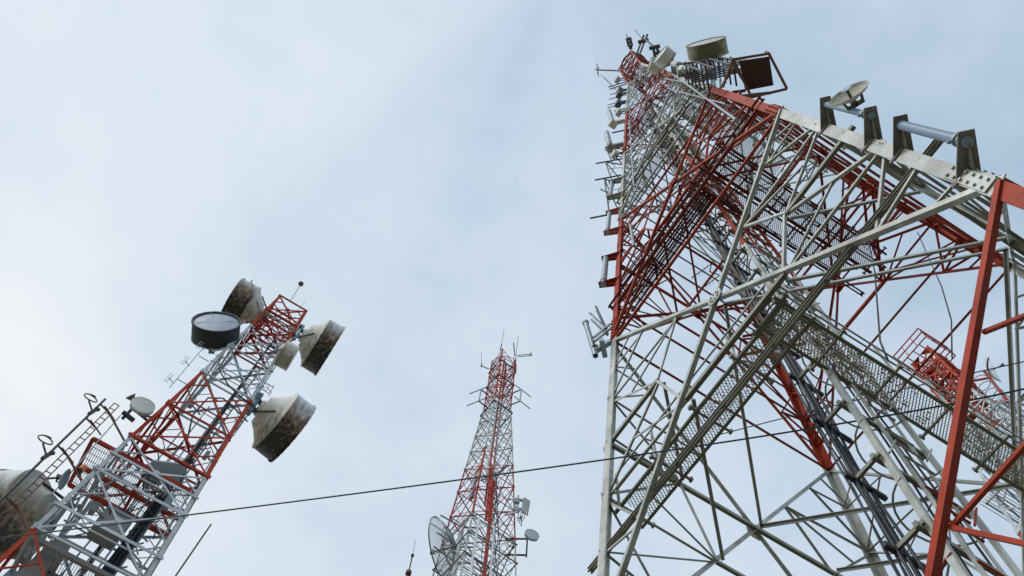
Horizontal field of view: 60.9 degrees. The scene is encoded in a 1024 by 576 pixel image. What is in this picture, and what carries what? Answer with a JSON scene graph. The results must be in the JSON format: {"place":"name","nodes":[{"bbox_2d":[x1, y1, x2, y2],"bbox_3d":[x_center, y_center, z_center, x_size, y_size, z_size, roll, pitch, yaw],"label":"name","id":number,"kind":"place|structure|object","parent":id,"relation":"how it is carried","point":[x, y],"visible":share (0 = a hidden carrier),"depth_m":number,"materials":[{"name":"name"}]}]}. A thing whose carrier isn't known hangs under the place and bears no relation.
{"place":"outdoors","nodes":[
{"label":"outdoors","id":0,"kind":"place"},
{"bbox_2d":[0,0,1023,575],"label":"sky","id":1,"kind":"structure","parent":0,"point":[426,171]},
{"label":"ground","id":2,"kind":"structure","parent":0,"visible":0},
{"bbox_2d":[0,294,306,575],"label":"lattice tower","id":3,"kind":"structure","parent":2,"relation":"on","point":[163,499],"depth_m":31.59,"materials":[{"name":"metal"}]},
{"bbox_2d":[3,536,69,575],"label":"equipment box","id":4,"kind":"object","parent":3,"relation":"attached to","point":[48,561],"visible":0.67,"depth_m":26.79,"materials":[{"name":"metal"}]},
{"bbox_2d":[0,469,80,559],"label":"drum dish","id":5,"kind":"object","parent":3,"relation":"attached to","point":[38,505],"visible":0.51,"depth_m":28.69,"materials":[{"name":"metal"}]},
{"bbox_2d":[47,469,70,489],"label":"dish antenna","id":6,"kind":"object","parent":3,"relation":"attached to","point":[60,477],"visible":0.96,"depth_m":28.68,"materials":[{"name":"metal"}]},
{"bbox_2d":[0,393,127,531],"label":"loop antenna mast","id":7,"kind":"object","parent":3,"relation":"attached to","point":[44,457],"visible":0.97,"depth_m":29.27,"materials":[{"name":"metal"}]},
{"bbox_2d":[76,464,87,475],"bbox_3d":[-14.455,6.150,29.208,0.385,0.631,0.253,20,-70,-4],"label":"warning lamp","id":8,"kind":"object","parent":7,"relation":"attached to","point":[82,468],"visible":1,"depth_m":29.23,"materials":[{"name":"orange plastic"}]},
{"bbox_2d":[51,415,120,501],"bbox_3d":[-14.474,5.823,30.087,0.672,5.225,0.060,32,-71,-8],"label":"whip antenna","id":9,"kind":"object","parent":7,"relation":"attached to","point":[54,496],"visible":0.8,"depth_m":29.50,"materials":[{"name":"metal"}]},
{"bbox_2d":[86,505,133,550],"bbox_3d":[-13.344,7.959,28.899,0.920,0.980,0.790,32,-71,-8],"label":"equipment box","id":10,"kind":"object","parent":3,"relation":"attached to","point":[100,541],"visible":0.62,"depth_m":28.54,"materials":[{"name":"metal"}]},
{"bbox_2d":[121,393,147,421],"bbox_3d":[-14.274,4.639,33.053,1.224,1.373,0.366,39,-72,-11],"label":"mount","id":11,"kind":"object","parent":3,"relation":"attached to","point":[127,415],"visible":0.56,"depth_m":32.66,"materials":[{"name":"metal"}]},
{"bbox_2d":[130,397,154,417],"bbox_3d":[-14.082,4.605,33.044,0.912,0.911,0.471,29,-71,-8],"label":"dish antenna","id":12,"kind":"object","parent":3,"relation":"attached to","point":[142,406],"visible":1,"depth_m":32.91,"materials":[{"name":"metal"}]},
{"bbox_2d":[141,460,186,486],"bbox_3d":[-12.740,6.886,31.917,1.277,1.240,0.882,22,-70,-5],"label":"equipment box","id":13,"kind":"object","parent":3,"relation":"attached to","point":[167,467],"visible":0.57,"depth_m":32.00,"materials":[{"name":"grey metal"}]},
{"bbox_2d":[165,341,208,387],"bbox_3d":[-13.752,3.347,37.340,0.872,4.153,0.044,32,-71,-8],"label":"dipole array","id":14,"kind":"object","parent":3,"relation":"attached to","point":[186,367],"visible":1,"depth_m":37.08,"materials":[{"name":"metal"}]},
{"bbox_2d":[175,524,211,575],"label":"whip antenna","id":15,"kind":"object","parent":3,"relation":"attached to","point":[183,564],"visible":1,"depth_m":29.14,"materials":[{"name":"grey metal"}]},
{"bbox_2d":[190,311,240,353],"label":"drum dish","id":16,"kind":"object","parent":3,"relation":"attached to","point":[214,331],"visible":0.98,"depth_m":40.87,"materials":[{"name":"metal"}]},
{"bbox_2d":[210,354,273,395],"bbox_3d":[-12.040,3.861,38.959,3.019,1.004,0.047,32,-71,-8],"label":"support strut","id":17,"kind":"object","parent":3,"relation":"attached to","point":[245,379],"visible":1,"depth_m":39.03,"materials":[{"name":"metal"}]},
{"bbox_2d":[221,278,269,324],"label":"drum dish","id":18,"kind":"object","parent":3,"relation":"attached to","point":[244,297],"visible":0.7,"depth_m":44.67,"materials":[{"name":"metal"}]},
{"bbox_2d":[233,392,315,462],"bbox_3d":[-10.742,6.093,37.819,2.470,5.060,3.105,42,-73,-12],"label":"drum dish","id":19,"kind":"object","parent":3,"relation":"attached to","point":[279,424],"visible":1,"depth_m":37.77,"materials":[{"name":"metal"}]},
{"bbox_2d":[272,340,299,370],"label":"drum dish","id":20,"kind":"object","parent":3,"relation":"attached to","point":[286,353],"visible":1,"depth_m":41.47,"materials":[{"name":"metal"}]},
{"bbox_2d":[291,281,305,309],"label":"lightning rod","id":21,"kind":"object","parent":3,"relation":"attached to","point":[301,283],"visible":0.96,"depth_m":49.68,"materials":[{"name":"metal"}]},
{"bbox_2d":[264,311,345,375],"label":"drum dish","id":22,"kind":"object","parent":3,"relation":"attached to","point":[318,342],"visible":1,"depth_m":43.81,"materials":[{"name":"metal"}]},
{"bbox_2d":[405,539,415,575],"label":"antenna mast","id":23,"kind":"object","parent":2,"relation":"on","point":[408,572],"visible":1,"depth_m":43.68,"materials":[{"name":"grey metal"}]},
{"bbox_2d":[432,348,517,575],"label":"lattice tower","id":24,"kind":"structure","parent":2,"relation":"on","point":[490,493],"depth_m":51.73,"materials":[{"name":"metal"}]},
{"bbox_2d":[428,515,475,575],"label":"grid dish","id":25,"kind":"object","parent":24,"relation":"attached to","point":[449,534],"visible":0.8,"depth_m":45.51,"materials":[{"name":"metal"}]},
{"bbox_2d":[469,460,481,501],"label":"panel antenna","id":26,"kind":"object","parent":24,"relation":"attached to","point":[474,480],"visible":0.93,"depth_m":51.26,"materials":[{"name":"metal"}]},
{"bbox_2d":[467,386,488,407],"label":"dipole antenna","id":27,"kind":"object","parent":24,"relation":"attached to","point":[479,400],"visible":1,"depth_m":62.19,"materials":[{"name":"metal"}]},
{"bbox_2d":[513,359,516,372],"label":"antenna","id":28,"kind":"object","parent":24,"relation":"attached to","point":[514,366],"visible":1,"depth_m":68.29,"materials":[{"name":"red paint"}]},
{"bbox_2d":[505,538,527,556],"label":"dish mount","id":29,"kind":"object","parent":24,"relation":"attached to","point":[526,539],"visible":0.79,"depth_m":47.20,"materials":[{"name":"metal"}]},
{"bbox_2d":[524,529,538,541],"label":"dish antenna","id":30,"kind":"object","parent":29,"relation":"attached to","point":[531,535],"visible":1,"depth_m":47.78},
{"bbox_2d":[504,495,529,526],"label":"panel antenna","id":31,"kind":"object","parent":24,"relation":"attached to","point":[524,509],"visible":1,"depth_m":50.25,"materials":[{"name":"metal"}]},
{"bbox_2d":[510,385,530,408],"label":"dipole antenna","id":32,"kind":"object","parent":24,"relation":"attached to","point":[520,390],"visible":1,"depth_m":63.09,"materials":[{"name":"metal"}]},
{"bbox_2d":[587,50,1023,575],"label":"lattice tower","id":33,"kind":"structure","parent":2,"relation":"on","point":[1000,192],"depth_m":11.79,"materials":[{"name":"grey metal"}]},
{"bbox_2d":[0,388,1023,538],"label":"overhead cable","id":34,"kind":"object","parent":33,"relation":"attached to","point":[1012,391],"visible":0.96,"depth_m":10.55,"materials":[{"name":"black plastic"}]},
{"bbox_2d":[582,305,611,357],"bbox_3d":[1.635,0.856,16.381,0.518,1.883,0.408,20,-70,-4],"label":"pipe mount","id":35,"kind":"object","parent":33,"relation":"attached to","point":[602,346],"visible":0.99,"depth_m":16.29,"materials":[{"name":"metal"}]},
{"bbox_2d":[590,179,620,218],"bbox_3d":[2.779,-2.615,25.371,1.118,3.640,0.308,4,-69,2],"label":"frame antenna","id":36,"kind":"object","parent":33,"relation":"attached to","point":[605,183],"visible":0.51,"depth_m":25.26,"materials":[{"name":"metal"}]},
{"bbox_2d":[594,63,619,75],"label":"yagi antenna","id":37,"kind":"object","parent":33,"relation":"attached to","point":[597,69],"visible":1,"depth_m":53.18,"materials":[{"name":"metal"}]},
{"bbox_2d":[595,161,621,180],"bbox_3d":[3.181,-3.759,28.297,1.023,2.124,0.264,3,-69,2],"label":"frame antenna","id":38,"kind":"object","parent":33,"relation":"attached to","point":[611,177],"visible":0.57,"depth_m":28.25,"materials":[{"name":"metal"}]},
{"bbox_2d":[596,147,621,164],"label":"frame antenna","id":39,"kind":"object","parent":33,"relation":"attached to","point":[610,160],"visible":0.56,"depth_m":29.94,"materials":[{"name":"metal"}]},
{"bbox_2d":[598,249,623,287],"bbox_3d":[2.217,-0.399,19.499,0.632,1.826,0.315,-11,-71,7],"label":"pipe mount","id":40,"kind":"object","parent":33,"relation":"attached to","point":[604,282],"visible":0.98,"depth_m":19.31,"materials":[{"name":"red paint"}]},
{"bbox_2d":[603,204,623,235],"bbox_3d":[2.697,-1.751,22.933,0.656,1.945,0.315,-11,-71,7],"label":"pipe mount","id":41,"kind":"object","parent":33,"relation":"attached to","point":[607,231],"visible":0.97,"depth_m":22.62,"materials":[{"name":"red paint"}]},
{"bbox_2d":[604,130,623,153],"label":"pipe antenna","id":42,"kind":"object","parent":33,"relation":"attached to","point":[610,146],"visible":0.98,"depth_m":31.67,"materials":[{"name":"metal"}]},
{"bbox_2d":[601,75,626,89],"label":"dipole antenna","id":43,"kind":"object","parent":33,"relation":"attached to","point":[615,84],"visible":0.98,"depth_m":46.08,"materials":[{"name":"metal"}]},
{"bbox_2d":[607,174,624,199],"bbox_3d":[3.127,-2.970,26.035,0.676,1.945,0.315,-11,-71,7],"label":"pipe mount","id":44,"kind":"object","parent":33,"relation":"attached to","point":[611,196],"visible":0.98,"depth_m":25.82,"materials":[{"name":"metal"}]},
{"bbox_2d":[607,108,624,129],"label":"pipe antenna","id":45,"kind":"object","parent":33,"relation":"attached to","point":[612,123],"visible":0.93,"depth_m":35.88,"materials":[{"name":"metal"}]},
{"bbox_2d":[607,86,626,107],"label":"panel antenna","id":46,"kind":"object","parent":33,"relation":"attached to","point":[619,93],"visible":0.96,"depth_m":42.14,"materials":[{"name":"metal"}]},
{"bbox_2d":[613,76,623,83],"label":"radio unit","id":47,"kind":"object","parent":33,"relation":"attached to","point":[617,80],"visible":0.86,"depth_m":47.47,"materials":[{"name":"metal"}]},
{"bbox_2d":[610,149,628,160],"bbox_3d":[3.729,-4.688,30.317,0.621,1.600,0.296,-22,-72,11],"label":"radio unit","id":48,"kind":"object","parent":33,"relation":"attached to","point":[615,154],"visible":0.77,"depth_m":30.20,"materials":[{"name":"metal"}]},
{"bbox_2d":[614,107,629,116],"bbox_3d":[4.820,-7.652,38.022,0.479,1.600,0.467,31,-71,-8],"label":"radio unit","id":49,"kind":"object","parent":33,"relation":"attached to","point":[618,112],"visible":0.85,"depth_m":37.86,"materials":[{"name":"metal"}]},
{"bbox_2d":[626,34,632,49],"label":"obstruction lamp","id":50,"kind":"object","parent":33,"relation":"attached to","point":[629,42],"visible":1,"depth_m":51.28,"materials":[{"name":"metal"}]},
{"bbox_2d":[635,34,648,56],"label":"folded antenna","id":51,"kind":"object","parent":33,"relation":"attached to","point":[641,41],"visible":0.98,"depth_m":41.77,"materials":[{"name":"metal"}]},
{"bbox_2d":[635,30,659,57],"bbox_3d":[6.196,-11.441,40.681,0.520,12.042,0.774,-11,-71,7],"label":"dipole antenna","id":52,"kind":"object","parent":33,"relation":"attached to","point":[652,47],"visible":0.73,"depth_m":35.40,"materials":[{"name":"metal"}]},
{"bbox_2d":[647,56,665,74],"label":"drum antenna","id":53,"kind":"object","parent":33,"relation":"attached to","point":[652,67],"visible":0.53,"depth_m":32.72,"materials":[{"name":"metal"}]},
{"bbox_2d":[653,45,675,69],"bbox_3d":[5.470,-7.877,30.289,0.823,0.798,0.745,37,-72,-10],"label":"drum antenna","id":54,"kind":"object","parent":33,"relation":"attached to","point":[665,56],"visible":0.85,"depth_m":30.00,"materials":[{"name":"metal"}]},
{"bbox_2d":[670,61,682,77],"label":"pipe mount","id":55,"kind":"object","parent":33,"relation":"attached to","point":[673,65],"visible":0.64,"depth_m":28.90,"materials":[{"name":"grey paint"}]},
{"bbox_2d":[678,61,683,73],"bbox_3d":[5.329,-6.706,26.968,0.315,1.100,0.565,-6,-70,5],"label":"radio unit","id":56,"kind":"object","parent":33,"relation":"attached to","point":[680,68],"visible":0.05,"depth_m":26.77,"materials":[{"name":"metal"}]},
{"bbox_2d":[683,64,697,85],"bbox_3d":[5.213,-6.220,25.327,0.315,1.798,0.705,-11,-71,7],"label":"pipe mount","id":57,"kind":"object","parent":33,"relation":"attached to","point":[684,68],"visible":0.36,"depth_m":25.14,"materials":[{"name":"grey paint"}]},
{"bbox_2d":[691,264,719,292],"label":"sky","id":58,"kind":"structure","parent":33,"relation":"attached to","point":[710,265],"depth_m":23.52,"materials":[{"name":"metal"}]},
{"bbox_2d":[699,67,713,84],"bbox_3d":[4.985,-5.368,22.249,0.315,1.100,0.565,-6,-70,5],"label":"radio unit","id":59,"kind":"object","parent":33,"relation":"attached to","point":[708,71],"visible":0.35,"depth_m":21.96,"materials":[{"name":"metal"}]},
{"bbox_2d":[685,36,728,88],"bbox_3d":[5.243,-5.662,22.150,1.097,3.953,0.990,-13,-71,8],"label":"drum antenna","id":60,"kind":"object","parent":33,"relation":"attached to","point":[704,49],"visible":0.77,"depth_m":23.00,"materials":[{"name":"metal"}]},
{"bbox_2d":[676,55,739,91],"bbox_3d":[4.879,-5.334,21.663,1.208,3.972,0.929,-11,-71,7],"label":"antenna stand","id":61,"kind":"object","parent":33,"relation":"attached to","point":[692,76],"visible":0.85,"depth_m":21.36,"materials":[{"name":"metal"}]},
{"bbox_2d":[721,59,745,78],"bbox_3d":[5.372,-5.045,20.692,0.612,0.612,0.665,-20,-72,10],"label":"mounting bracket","id":62,"kind":"object","parent":61,"relation":"attached to","point":[724,66],"visible":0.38,"depth_m":20.59,"materials":[{"name":"grey metal"}]},
{"bbox_2d":[720,51,787,97],"bbox_3d":[5.290,-4.670,19.014,1.225,2.035,0.904,-8,-70,6],"label":"square panel","id":63,"kind":"object","parent":33,"relation":"attached to","point":[755,73],"visible":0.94,"depth_m":18.71,"materials":[{"name":"brown metal"}]},
{"bbox_2d":[818,96,882,152],"bbox_3d":[4.157,-2.050,10.742,0.315,1.983,0.649,-11,-71,7],"label":"pipe mount","id":64,"kind":"object","parent":33,"relation":"attached to","point":[872,127],"visible":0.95,"depth_m":9.99,"materials":[{"name":"metal"}]},
{"bbox_2d":[828,80,868,110],"bbox_3d":[4.091,-2.301,10.512,0.510,0.510,0.245,-33,-75,14],"label":"dish antenna","id":65,"kind":"object","parent":64,"relation":"attached to","point":[851,94],"visible":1,"depth_m":10.52,"materials":[{"name":"metal"}]},
{"bbox_2d":[721,361,1023,434],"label":"overhead cable","id":66,"kind":"object","parent":33,"relation":"attached to","point":[878,395],"visible":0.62,"depth_m":11.86,"materials":[{"name":"black plastic"}]},
{"bbox_2d":[864,223,888,360],"bbox_3d":[4.361,-0.183,10.538,2.116,6.505,0.047,18,-70,-4],"label":"hanging wire","id":67,"kind":"object","parent":33,"relation":"hanging from","point":[883,349],"visible":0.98,"depth_m":8.91,"materials":[{"name":"metal"}]},
{"bbox_2d":[889,114,980,188],"bbox_3d":[3.975,-1.320,8.204,0.315,1.704,0.606,-11,-71,7],"label":"pipe mount","id":68,"kind":"object","parent":33,"relation":"attached to","point":[965,142],"visible":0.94,"depth_m":7.80,"materials":[{"name":"metal"}]},
{"bbox_2d":[917,232,952,357],"bbox_3d":[5.198,-0.250,10.787,3.193,7.905,0.142,23,-70,-6],"label":"hanging wire","id":69,"kind":"object","parent":33,"relation":"hanging from","point":[945,302],"visible":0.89,"depth_m":8.39,"materials":[{"name":"metal"}]},
{"bbox_2d":[893,328,1023,538],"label":"lattice tower","id":70,"kind":"structure","parent":2,"relation":"on","point":[933,370],"depth_m":47.69,"materials":[{"name":"metal"}]},
{"bbox_2d":[973,357,1009,404],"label":"antenna","id":71,"kind":"object","parent":70,"relation":"attached to","point":[990,375],"visible":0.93,"depth_m":53.92,"materials":[{"name":"metal"}]}
]}

